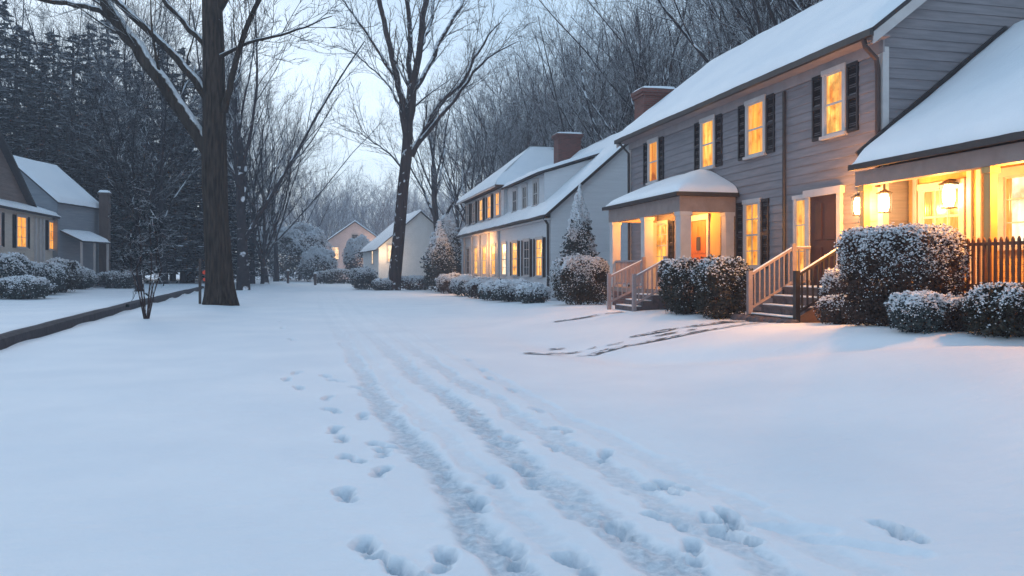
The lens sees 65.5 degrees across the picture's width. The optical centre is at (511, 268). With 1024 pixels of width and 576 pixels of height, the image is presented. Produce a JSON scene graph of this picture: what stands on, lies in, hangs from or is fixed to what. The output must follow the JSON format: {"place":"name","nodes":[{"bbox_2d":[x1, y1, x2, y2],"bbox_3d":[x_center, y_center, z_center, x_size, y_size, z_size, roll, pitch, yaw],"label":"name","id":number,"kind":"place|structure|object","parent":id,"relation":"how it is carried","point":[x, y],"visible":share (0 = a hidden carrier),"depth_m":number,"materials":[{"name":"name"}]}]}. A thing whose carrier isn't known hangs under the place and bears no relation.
{"place":"outdoors","nodes":[
{"label":"outdoors","id":0,"kind":"place"},
{"bbox_2d":[0,0,806,268],"label":"sky","id":1,"kind":"structure","parent":0,"point":[370,84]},
{"bbox_2d":[0,269,1023,575],"bbox_3d":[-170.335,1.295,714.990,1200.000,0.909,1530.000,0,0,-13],"label":"snow ground","id":2,"kind":"structure","parent":0,"point":[294,427],"depth_m":7.26,"materials":[{"name":"snow"}]},
{"bbox_2d":[0,47,26,157],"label":"conifer tree","id":3,"kind":"object","parent":2,"relation":"on","point":[5,130],"visible":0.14,"depth_m":57.72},
{"bbox_2d":[0,0,26,152],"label":"conifer tree","id":4,"kind":"object","parent":2,"relation":"on","point":[2,43],"visible":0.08,"depth_m":70.97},
{"bbox_2d":[0,252,37,290],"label":"snowy shrub","id":5,"kind":"object","parent":2,"relation":"on","point":[12,263],"visible":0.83,"depth_m":35.60,"materials":[{"name":"grey plant"}]},
{"bbox_2d":[0,22,53,159],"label":"conifer tree","id":6,"kind":"object","parent":2,"relation":"on","point":[16,98],"visible":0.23,"depth_m":58.94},
{"bbox_2d":[0,274,57,298],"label":"snowy shrub","id":7,"kind":"object","parent":2,"relation":"on","point":[38,286],"visible":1,"depth_m":32.95,"materials":[{"name":"grey plant"}]},
{"bbox_2d":[0,129,60,280],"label":"brown gabled house","id":8,"kind":"structure","parent":2,"relation":"on","point":[26,225],"depth_m":43.40,"materials":[{"name":"wood"}]},
{"bbox_2d":[15,214,28,248],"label":"window","id":9,"kind":"structure","parent":8,"relation":"in","point":[21,220],"depth_m":42.93,"materials":[{"name":"glass"}]},
{"bbox_2d":[6,28,64,171],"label":"conifer tree","id":10,"kind":"object","parent":2,"relation":"on","point":[28,48],"visible":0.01,"depth_m":70.68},
{"bbox_2d":[11,261,67,293],"bbox_3d":[-22.643,0.464,38.112,2.462,1.715,2.485,0,0,-13],"label":"snowy shrub","id":11,"kind":"object","parent":2,"relation":"on","point":[54,272],"visible":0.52,"depth_m":37.87,"materials":[{"name":"grey plant"}]},
{"bbox_2d":[20,39,87,186],"bbox_3d":[-35.621,-7.891,59.892,7.863,18.730,7.863,0,0,-24],"label":"conifer tree","id":12,"kind":"object","parent":2,"relation":"on","point":[43,118],"visible":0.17,"depth_m":59.84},
{"bbox_2d":[20,28,90,177],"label":"conifer tree","id":13,"kind":"object","parent":2,"relation":"on","point":[56,50],"visible":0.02,"depth_m":71.61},
{"bbox_2d":[38,257,83,292],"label":"snowy shrub","id":14,"kind":"object","parent":2,"relation":"on","point":[72,269],"visible":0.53,"depth_m":40.77,"materials":[{"name":"white plant"}]},
{"bbox_2d":[13,155,111,287],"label":"blue grey house","id":15,"kind":"structure","parent":2,"relation":"on","point":[81,230],"depth_m":49.95,"materials":[{"name":"wood"}]},
{"bbox_2d":[0,0,151,125],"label":"bare tree","id":16,"kind":"object","parent":2,"relation":"on","point":[19,54],"visible":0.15,"depth_m":73.77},
{"bbox_2d":[65,266,97,288],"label":"snowy shrub","id":17,"kind":"object","parent":2,"relation":"on","point":[89,279],"visible":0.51,"depth_m":44.72,"materials":[{"name":"grey plant"}]},
{"bbox_2d":[53,21,123,243],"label":"conifer tree","id":18,"kind":"object","parent":2,"relation":"on","point":[91,58],"visible":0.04,"depth_m":73.59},
{"bbox_2d":[46,30,135,268],"bbox_3d":[-35.546,-8.914,64.158,9.430,20.825,9.457,0,0,2],"label":"conifer tree","id":19,"kind":"object","parent":2,"relation":"on","point":[74,118],"visible":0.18,"depth_m":64.27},
{"bbox_2d":[0,0,196,185],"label":"bare tree","id":20,"kind":"object","parent":2,"relation":"on","point":[71,109],"visible":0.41,"depth_m":64.94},
{"bbox_2d":[0,0,201,113],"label":"bare tree","id":21,"kind":"object","parent":2,"relation":"on","point":[78,34],"visible":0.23,"depth_m":76.81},
{"bbox_2d":[0,286,203,349],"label":"kerb","id":22,"kind":"structure","parent":2,"relation":"on","point":[10,338],"depth_m":20.67,"materials":[{"name":"concrete"}]},
{"bbox_2d":[84,19,123,253],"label":"conifer tree","id":23,"kind":"object","parent":2,"relation":"on","point":[117,55],"visible":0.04,"depth_m":78.48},
{"bbox_2d":[66,75,148,279],"bbox_3d":[-33.360,-7.102,64.049,7.402,17.107,6.977,0,0,-12],"label":"conifer tree","id":24,"kind":"object","parent":2,"relation":"on","point":[95,187],"visible":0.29,"depth_m":63.76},
{"bbox_2d":[95,270,144,288],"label":"snowy shrub","id":25,"kind":"object","parent":2,"relation":"on","point":[105,278],"visible":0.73,"depth_m":49.24,"materials":[{"name":"grey plant"}]},
{"bbox_2d":[2,0,238,122],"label":"bare tree","id":26,"kind":"object","parent":2,"relation":"on","point":[91,32],"visible":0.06,"depth_m":84.62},
{"bbox_2d":[48,48,201,291],"bbox_3d":[-20.516,-5.272,43.708,7.240,13.653,6.746,0,0,23],"label":"slender dark tree","id":27,"kind":"object","parent":2,"relation":"on","point":[129,173],"visible":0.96,"depth_m":43.85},
{"bbox_2d":[100,62,171,276],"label":"conifer tree","id":28,"kind":"object","parent":2,"relation":"on","point":[123,241],"visible":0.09,"depth_m":70.37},
{"bbox_2d":[7,0,264,276],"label":"bare tree","id":29,"kind":"object","parent":2,"relation":"on","point":[195,52],"visible":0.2,"depth_m":85.66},
{"bbox_2d":[105,161,186,318],"bbox_3d":[-10.984,-0.777,24.066,2.127,4.778,2.269,0,0,-13],"label":"multi stem sapling","id":30,"kind":"object","parent":2,"relation":"on","point":[146,256],"visible":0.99,"depth_m":23.89,"materials":[{"name":"brown plant"}]},
{"bbox_2d":[111,46,204,274],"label":"conifer tree","id":31,"kind":"object","parent":2,"relation":"on","point":[172,223],"visible":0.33,"depth_m":66.67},
{"bbox_2d":[37,0,283,283],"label":"bare tree","id":32,"kind":"object","parent":2,"relation":"on","point":[160,207],"visible":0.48,"depth_m":63.58,"materials":[{"name":"plant"}]},
{"bbox_2d":[47,0,283,282],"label":"bare tree","id":33,"kind":"object","parent":2,"relation":"on","point":[187,142],"visible":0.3,"depth_m":66.01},
{"bbox_2d":[127,48,236,282],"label":"conifer tree","id":34,"kind":"object","parent":2,"relation":"on","point":[188,242],"visible":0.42,"depth_m":67.16,"materials":[{"name":"plant"}]},
{"bbox_2d":[28,0,381,305],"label":"street tree","id":35,"kind":"object","parent":2,"relation":"on","point":[209,137],"visible":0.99,"depth_m":32.66,"materials":[{"name":"brown plant"}]},
{"bbox_2d":[122,24,309,208],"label":"bare tree","id":36,"kind":"object","parent":2,"relation":"on","point":[240,113],"visible":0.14,"depth_m":84.94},
{"bbox_2d":[175,114,269,282],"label":"conifer tree","id":37,"kind":"object","parent":2,"relation":"on","point":[233,230],"visible":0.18,"depth_m":70.05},
{"bbox_2d":[200,94,272,276],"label":"conifer tree","id":38,"kind":"object","parent":2,"relation":"on","point":[257,265],"visible":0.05,"depth_m":83.77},
{"bbox_2d":[196,89,326,283],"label":"vase shaped tree","id":39,"kind":"object","parent":2,"relation":"on","point":[262,250],"visible":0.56,"depth_m":77.41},
{"bbox_2d":[196,62,362,283],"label":"bare tree","id":40,"kind":"object","parent":2,"relation":"on","point":[252,269],"visible":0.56,"depth_m":77.92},
{"bbox_2d":[255,225,311,280],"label":"frosted bush","id":41,"kind":"object","parent":2,"relation":"on","point":[296,241],"visible":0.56,"depth_m":98.84,"materials":[{"name":"grey plant"}]},
{"bbox_2d":[182,0,390,289],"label":"slim street tree","id":42,"kind":"object","parent":2,"relation":"on","point":[240,173],"visible":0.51,"depth_m":55.67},
{"bbox_2d":[269,221,334,280],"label":"frosted bush","id":43,"kind":"object","parent":2,"relation":"on","point":[312,233],"visible":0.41,"depth_m":106.83,"materials":[{"name":"grey plant"}]},
{"bbox_2d":[265,144,359,279],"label":"bare tree","id":44,"kind":"object","parent":2,"relation":"on","point":[307,199],"visible":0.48,"depth_m":120.28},
{"bbox_2d":[226,47,400,281],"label":"bare tree","id":45,"kind":"object","parent":2,"relation":"on","point":[276,272],"visible":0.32,"depth_m":95.72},
{"bbox_2d":[297,245,337,281],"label":"frosted bush","id":46,"kind":"object","parent":2,"relation":"on","point":[312,255],"visible":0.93,"depth_m":96.72,"materials":[{"name":"grey plant"}]},
{"bbox_2d":[316,268,368,283],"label":"hedge","id":47,"kind":"object","parent":2,"relation":"on","point":[328,276],"visible":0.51,"depth_m":85.42,"materials":[{"name":"grey plant"}]},
{"bbox_2d":[322,220,376,278],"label":"pink house","id":48,"kind":"structure","parent":2,"relation":"on","point":[354,229],"depth_m":118.12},
{"bbox_2d":[236,162,474,278],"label":"wood","id":49,"kind":"object","parent":2,"relation":"on","point":[382,215],"visible":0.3,"depth_m":131.50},
{"bbox_2d":[342,234,370,278],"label":"frosted bush","id":50,"kind":"object","parent":2,"relation":"on","point":[354,247],"visible":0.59,"depth_m":98.75,"materials":[{"name":"grey plant"}]},
{"bbox_2d":[348,266,377,289],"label":"verge shrub","id":51,"kind":"object","parent":2,"relation":"on","point":[363,272],"visible":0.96,"depth_m":60.93,"materials":[{"name":"grey plant"}]},
{"bbox_2d":[360,209,461,283],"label":"white gabled house","id":52,"kind":"structure","parent":2,"relation":"on","point":[419,230],"depth_m":81.94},
{"bbox_2d":[400,275,430,289],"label":"verge shrub","id":53,"kind":"object","parent":2,"relation":"on","point":[406,282],"visible":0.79,"depth_m":60.09,"materials":[{"name":"grey plant"}]},
{"bbox_2d":[290,0,545,289],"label":"bare street tree","id":54,"kind":"object","parent":2,"relation":"on","point":[408,104],"visible":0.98,"depth_m":59.62,"materials":[{"name":"brown plant"}]},
{"bbox_2d":[370,46,505,241],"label":"bare tree","id":55,"kind":"object","parent":2,"relation":"on","point":[457,216],"visible":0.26,"depth_m":109.93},
{"bbox_2d":[419,220,457,291],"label":"blue evergreen","id":56,"kind":"object","parent":2,"relation":"on","point":[439,251],"visible":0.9,"depth_m":54.79,"materials":[{"name":"grey plant"}]},
{"bbox_2d":[385,72,495,231],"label":"slim verge tree","id":57,"kind":"object","parent":2,"relation":"on","point":[434,207],"visible":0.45,"depth_m":79.75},
{"bbox_2d":[429,214,461,287],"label":"blue evergreen","id":58,"kind":"object","parent":2,"relation":"on","point":[449,227],"visible":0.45,"depth_m":60.51,"materials":[{"name":"grey plant"}]},
{"bbox_2d":[434,272,463,293],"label":"foundation shrub","id":59,"kind":"object","parent":2,"relation":"on","point":[442,279],"visible":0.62,"depth_m":51.48,"materials":[{"name":"white plant"}]},
{"bbox_2d":[448,274,479,295],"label":"foundation shrub","id":60,"kind":"object","parent":2,"relation":"on","point":[460,281],"visible":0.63,"depth_m":46.09,"materials":[{"name":"grey plant"}]},
{"bbox_2d":[388,55,553,205],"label":"bare tree","id":61,"kind":"object","parent":2,"relation":"on","point":[456,149],"visible":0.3,"depth_m":90.24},
{"bbox_2d":[418,94,534,222],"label":"leaning bare tree","id":62,"kind":"object","parent":2,"relation":"on","point":[468,169],"visible":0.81,"depth_m":73.75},
{"bbox_2d":[463,276,498,298],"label":"foundation shrub","id":63,"kind":"object","parent":2,"relation":"on","point":[472,284],"visible":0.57,"depth_m":41.88,"materials":[{"name":"white plant"}]},
{"bbox_2d":[413,74,549,195],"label":"bare tree","id":64,"kind":"object","parent":2,"relation":"on","point":[500,113],"visible":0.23,"depth_m":90.61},
{"bbox_2d":[419,23,590,180],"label":"bare tree","id":65,"kind":"object","parent":2,"relation":"on","point":[488,63],"visible":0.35,"depth_m":97.34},
{"bbox_2d":[487,278,530,301],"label":"foundation shrub","id":66,"kind":"object","parent":2,"relation":"on","point":[500,287],"visible":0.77,"depth_m":34.59,"materials":[{"name":"grey plant"}]},
{"bbox_2d":[402,9,616,178],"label":"bare tree","id":67,"kind":"object","parent":2,"relation":"on","point":[504,101],"visible":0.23,"depth_m":88.36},
{"bbox_2d":[438,53,596,187],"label":"bare tree","id":68,"kind":"object","parent":2,"relation":"on","point":[514,150],"visible":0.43,"depth_m":76.97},
{"bbox_2d":[440,72,598,183],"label":"bare tree","id":69,"kind":"object","parent":2,"relation":"on","point":[471,136],"visible":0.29,"depth_m":70.10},
{"bbox_2d":[458,33,599,153],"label":"bare tree","id":70,"kind":"object","parent":2,"relation":"on","point":[524,89],"visible":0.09,"depth_m":96.08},
{"bbox_2d":[514,282,550,303],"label":"foundation shrub","id":71,"kind":"object","parent":2,"relation":"on","point":[538,292],"visible":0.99,"depth_m":31.86,"materials":[{"name":"grey plant"}]},
{"bbox_2d":[455,16,613,158],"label":"bare tree","id":72,"kind":"object","parent":2,"relation":"on","point":[512,75],"visible":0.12,"depth_m":107.50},
{"bbox_2d":[461,63,621,173],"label":"bare tree","id":73,"kind":"object","parent":2,"relation":"on","point":[525,126],"visible":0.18,"depth_m":77.56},
{"bbox_2d":[455,131,628,300],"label":"white cape house","id":74,"kind":"structure","parent":2,"relation":"on","point":[518,208],"depth_m":39.99,"materials":[{"name":"wood"}]},
{"bbox_2d":[534,236,543,277],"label":"window","id":75,"kind":"structure","parent":74,"relation":"in","point":[538,240],"depth_m":37.61,"materials":[{"name":"glass"}]},
{"bbox_2d":[476,11,663,148],"bbox_3d":[6.481,-9.377,66.873,15.663,22.442,17.578,0,0,16],"label":"bare tree","id":76,"kind":"object","parent":2,"relation":"on","point":[532,91],"visible":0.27,"depth_m":63.15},
{"bbox_2d":[547,253,611,304],"bbox_3d":[2.477,0.403,28.692,2.475,1.946,2.423,0,0,-13],"label":"dome shrub","id":77,"kind":"object","parent":2,"relation":"on","point":[594,271],"visible":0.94,"depth_m":28.02,"materials":[{"name":"green plant"}]},
{"bbox_2d":[559,183,603,302],"bbox_3d":[2.798,-1.041,32.779,2.077,5.016,2.058,0,0,-13],"label":"fir","id":78,"kind":"object","parent":2,"relation":"on","point":[577,235],"visible":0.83,"depth_m":32.56,"materials":[{"name":"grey plant"}]},
{"bbox_2d":[486,0,704,149],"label":"bare tree","id":79,"kind":"object","parent":2,"relation":"on","point":[616,94],"visible":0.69,"depth_m":52.69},
{"bbox_2d":[478,0,735,152],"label":"bare tree","id":80,"kind":"object","parent":2,"relation":"on","point":[529,72],"visible":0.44,"depth_m":74.63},
{"bbox_2d":[517,16,733,147],"bbox_3d":[8.743,-9.653,60.801,16.367,23.039,15.700,0,0,7],"label":"bare tree","id":81,"kind":"object","parent":2,"relation":"on","point":[591,92],"visible":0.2,"depth_m":58.70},
{"bbox_2d":[522,0,743,145],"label":"bare tree","id":82,"kind":"object","parent":2,"relation":"on","point":[596,127],"visible":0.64,"depth_m":49.98,"materials":[{"name":"plant"}]},
{"bbox_2d":[538,0,732,140],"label":"bare tree","id":83,"kind":"object","parent":2,"relation":"on","point":[624,54],"visible":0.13,"depth_m":74.46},
{"bbox_2d":[523,320,759,355],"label":"footpath","id":84,"kind":"structure","parent":2,"relation":"on","point":[616,347],"depth_m":16.00,"materials":[{"name":"stone"}]},
{"bbox_2d":[570,1,732,139],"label":"bare tree","id":85,"kind":"object","parent":2,"relation":"on","point":[642,60],"visible":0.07,"depth_m":62.28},
{"bbox_2d":[507,0,814,106],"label":"bare tree","id":86,"kind":"object","parent":2,"relation":"on","point":[712,50],"visible":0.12,"depth_m":52.41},
{"bbox_2d":[600,0,735,126],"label":"bare tree","id":87,"kind":"object","parent":2,"relation":"on","point":[656,26],"visible":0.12,"depth_m":64.49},
{"bbox_2d":[583,0,780,124],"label":"bare tree","id":88,"kind":"object","parent":2,"relation":"on","point":[658,74],"visible":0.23,"depth_m":55.18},
{"bbox_2d":[656,255,717,314],"bbox_3d":[4.322,0.427,19.715,1.362,1.532,1.443,0,0,-13],"label":"upright shrub","id":89,"kind":"object","parent":2,"relation":"on","point":[675,275],"visible":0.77,"depth_m":19.39,"materials":[{"name":"green plant"}]},
{"bbox_2d":[587,0,807,85],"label":"bare tree","id":90,"kind":"object","parent":2,"relation":"on","point":[661,26],"visible":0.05,"depth_m":59.53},
{"bbox_2d":[581,0,818,73],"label":"bare tree","id":91,"kind":"object","parent":2,"relation":"on","point":[757,21],"visible":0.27,"depth_m":36.79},
{"bbox_2d":[582,0,819,124],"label":"bare tree","id":92,"kind":"object","parent":2,"relation":"on","point":[708,54],"visible":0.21,"depth_m":45.24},
{"bbox_2d":[690,254,752,318],"bbox_3d":[4.774,0.426,18.158,1.223,1.552,1.300,0,0,-13],"label":"upright shrub","id":93,"kind":"object","parent":2,"relation":"on","point":[713,273],"visible":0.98,"depth_m":17.83,"materials":[{"name":"green plant"}]},
{"bbox_2d":[664,0,822,60],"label":"bare tree","id":94,"kind":"object","parent":2,"relation":"on","point":[720,23],"visible":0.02,"depth_m":42.54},
{"bbox_2d":[686,0,821,65],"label":"bare tree","id":95,"kind":"object","parent":2,"relation":"on","point":[726,18],"visible":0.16,"depth_m":40.62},
{"bbox_2d":[703,0,807,49],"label":"bare tree","id":96,"kind":"object","parent":2,"relation":"on","point":[793,2],"visible":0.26,"depth_m":34.02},
{"bbox_2d":[712,0,820,40],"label":"bare tree","id":97,"kind":"object","parent":2,"relation":"on","point":[802,8],"visible":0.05,"depth_m":37.37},
{"bbox_2d":[602,0,1023,324],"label":"grey house","id":98,"kind":"structure","parent":2,"relation":"on","point":[779,158],"depth_m":17.12,"materials":[{"name":"wood"}]},
{"bbox_2d":[646,136,658,184],"bbox_3d":[4.658,-3.565,26.382,0.110,1.510,0.932,0,0,-13],"label":"window","id":99,"kind":"structure","parent":98,"relation":"in","point":[652,144],"depth_m":26.47,"materials":[{"name":"glass"}]},
{"bbox_2d":[657,220,668,268],"bbox_3d":[4.808,-0.765,25.752,0.110,1.570,1.140,0,0,-13],"label":"window","id":100,"kind":"structure","parent":98,"relation":"in","point":[662,228],"depth_m":25.70,"materials":[{"name":"glass"}]},
{"bbox_2d":[691,220,705,261],"bbox_3d":[5.426,-0.410,23.137,0.100,1.980,1.020,0,0,-13],"label":"door","id":101,"kind":"structure","parent":98,"relation":"in","point":[698,228],"depth_m":23.12,"materials":[{"name":"metal"}]},
{"bbox_2d":[698,114,715,169],"bbox_3d":[5.546,-3.565,22.654,0.110,1.510,0.952,0,0,-13],"label":"window","id":102,"kind":"structure","parent":98,"relation":"in","point":[707,124],"depth_m":22.65,"materials":[{"name":"glass"}]},
{"bbox_2d":[742,198,760,269],"bbox_3d":[6.102,-0.880,20.319,0.110,1.800,0.897,0,0,-13],"label":"window","id":103,"kind":"structure","parent":98,"relation":"in","point":[751,207],"depth_m":20.31,"materials":[{"name":"glass"}]},
{"bbox_2d":[742,94,766,159],"bbox_3d":[6.142,-3.565,20.152,0.110,1.510,1.020,0,0,-13],"label":"window","id":104,"kind":"structure","parent":98,"relation":"in","point":[755,108],"depth_m":20.16,"materials":[{"name":"glass"}]},
{"bbox_2d":[792,194,804,279],"bbox_3d":[6.596,-0.710,18.246,0.110,1.960,0.627,0,0,-13],"label":"window","id":105,"kind":"structure","parent":98,"relation":"in","point":[798,200],"depth_m":18.31,"materials":[{"name":"glass"}]},
{"bbox_2d":[810,194,835,285],"bbox_3d":[6.794,-0.600,17.392,0.100,2.000,0.980,0,0,-13],"label":"door","id":106,"kind":"structure","parent":98,"relation":"in","point":[822,208],"depth_m":17.45,"materials":[{"name":"wood"}]},
{"bbox_2d":[819,62,847,140],"bbox_3d":[6.880,-3.565,17.055,0.110,1.510,0.864,0,0,-13],"label":"window","id":107,"kind":"structure","parent":98,"relation":"in","point":[833,78],"depth_m":17.07,"materials":[{"name":"glass"}]},
{"bbox_2d":[917,178,965,240],"bbox_3d":[7.975,-1.000,14.833,0.110,1.240,1.203,0,0,-13],"label":"window","id":108,"kind":"structure","parent":98,"relation":"in","point":[929,211],"depth_m":14.87,"materials":[{"name":"glass"}]},
{"bbox_2d":[998,165,1023,250],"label":"window","id":109,"kind":"structure","parent":98,"relation":"in","point":[1010,179],"depth_m":13.33,"materials":[{"name":"glass"}]},
{"bbox_2d":[811,294,858,324],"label":"bush","id":110,"kind":"object","parent":2,"relation":"on","point":[828,301],"visible":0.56,"depth_m":14.43,"materials":[{"name":"brown plant"}]},
{"bbox_2d":[818,264,865,316],"bbox_3d":[6.389,0.477,15.235,1.065,1.296,0.869,0,0,-13],"label":"bush","id":111,"kind":"object","parent":2,"relation":"on","point":[831,275],"visible":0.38,"depth_m":15.21,"materials":[{"name":"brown plant"}]},
{"bbox_2d":[834,222,971,327],"bbox_3d":[6.369,0.124,13.039,1.457,1.782,1.919,0,0,-28],"label":"clipped hedge","id":112,"kind":"object","parent":2,"relation":"on","point":[877,254],"visible":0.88,"depth_m":12.62,"materials":[{"name":"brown plant"}]},
{"bbox_2d":[883,290,950,334],"bbox_3d":[6.025,0.661,11.870,0.873,0.725,0.836,0,0,-13],"label":"snowy shrub","id":113,"kind":"object","parent":2,"relation":"on","point":[914,304],"visible":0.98,"depth_m":11.67,"materials":[{"name":"grey plant"}]},
{"bbox_2d":[924,292,975,331],"bbox_3d":[6.467,0.675,11.850,0.666,0.678,0.678,0,0,-13],"label":"sparse shrub","id":114,"kind":"object","parent":2,"relation":"on","point":[950,324],"visible":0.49,"depth_m":11.65,"materials":[{"name":"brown plant"}]},
{"bbox_2d":[957,280,1023,338],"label":"ball shrub","id":115,"kind":"object","parent":2,"relation":"on","point":[1003,300],"visible":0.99,"depth_m":10.92,"materials":[{"name":"green plant"}]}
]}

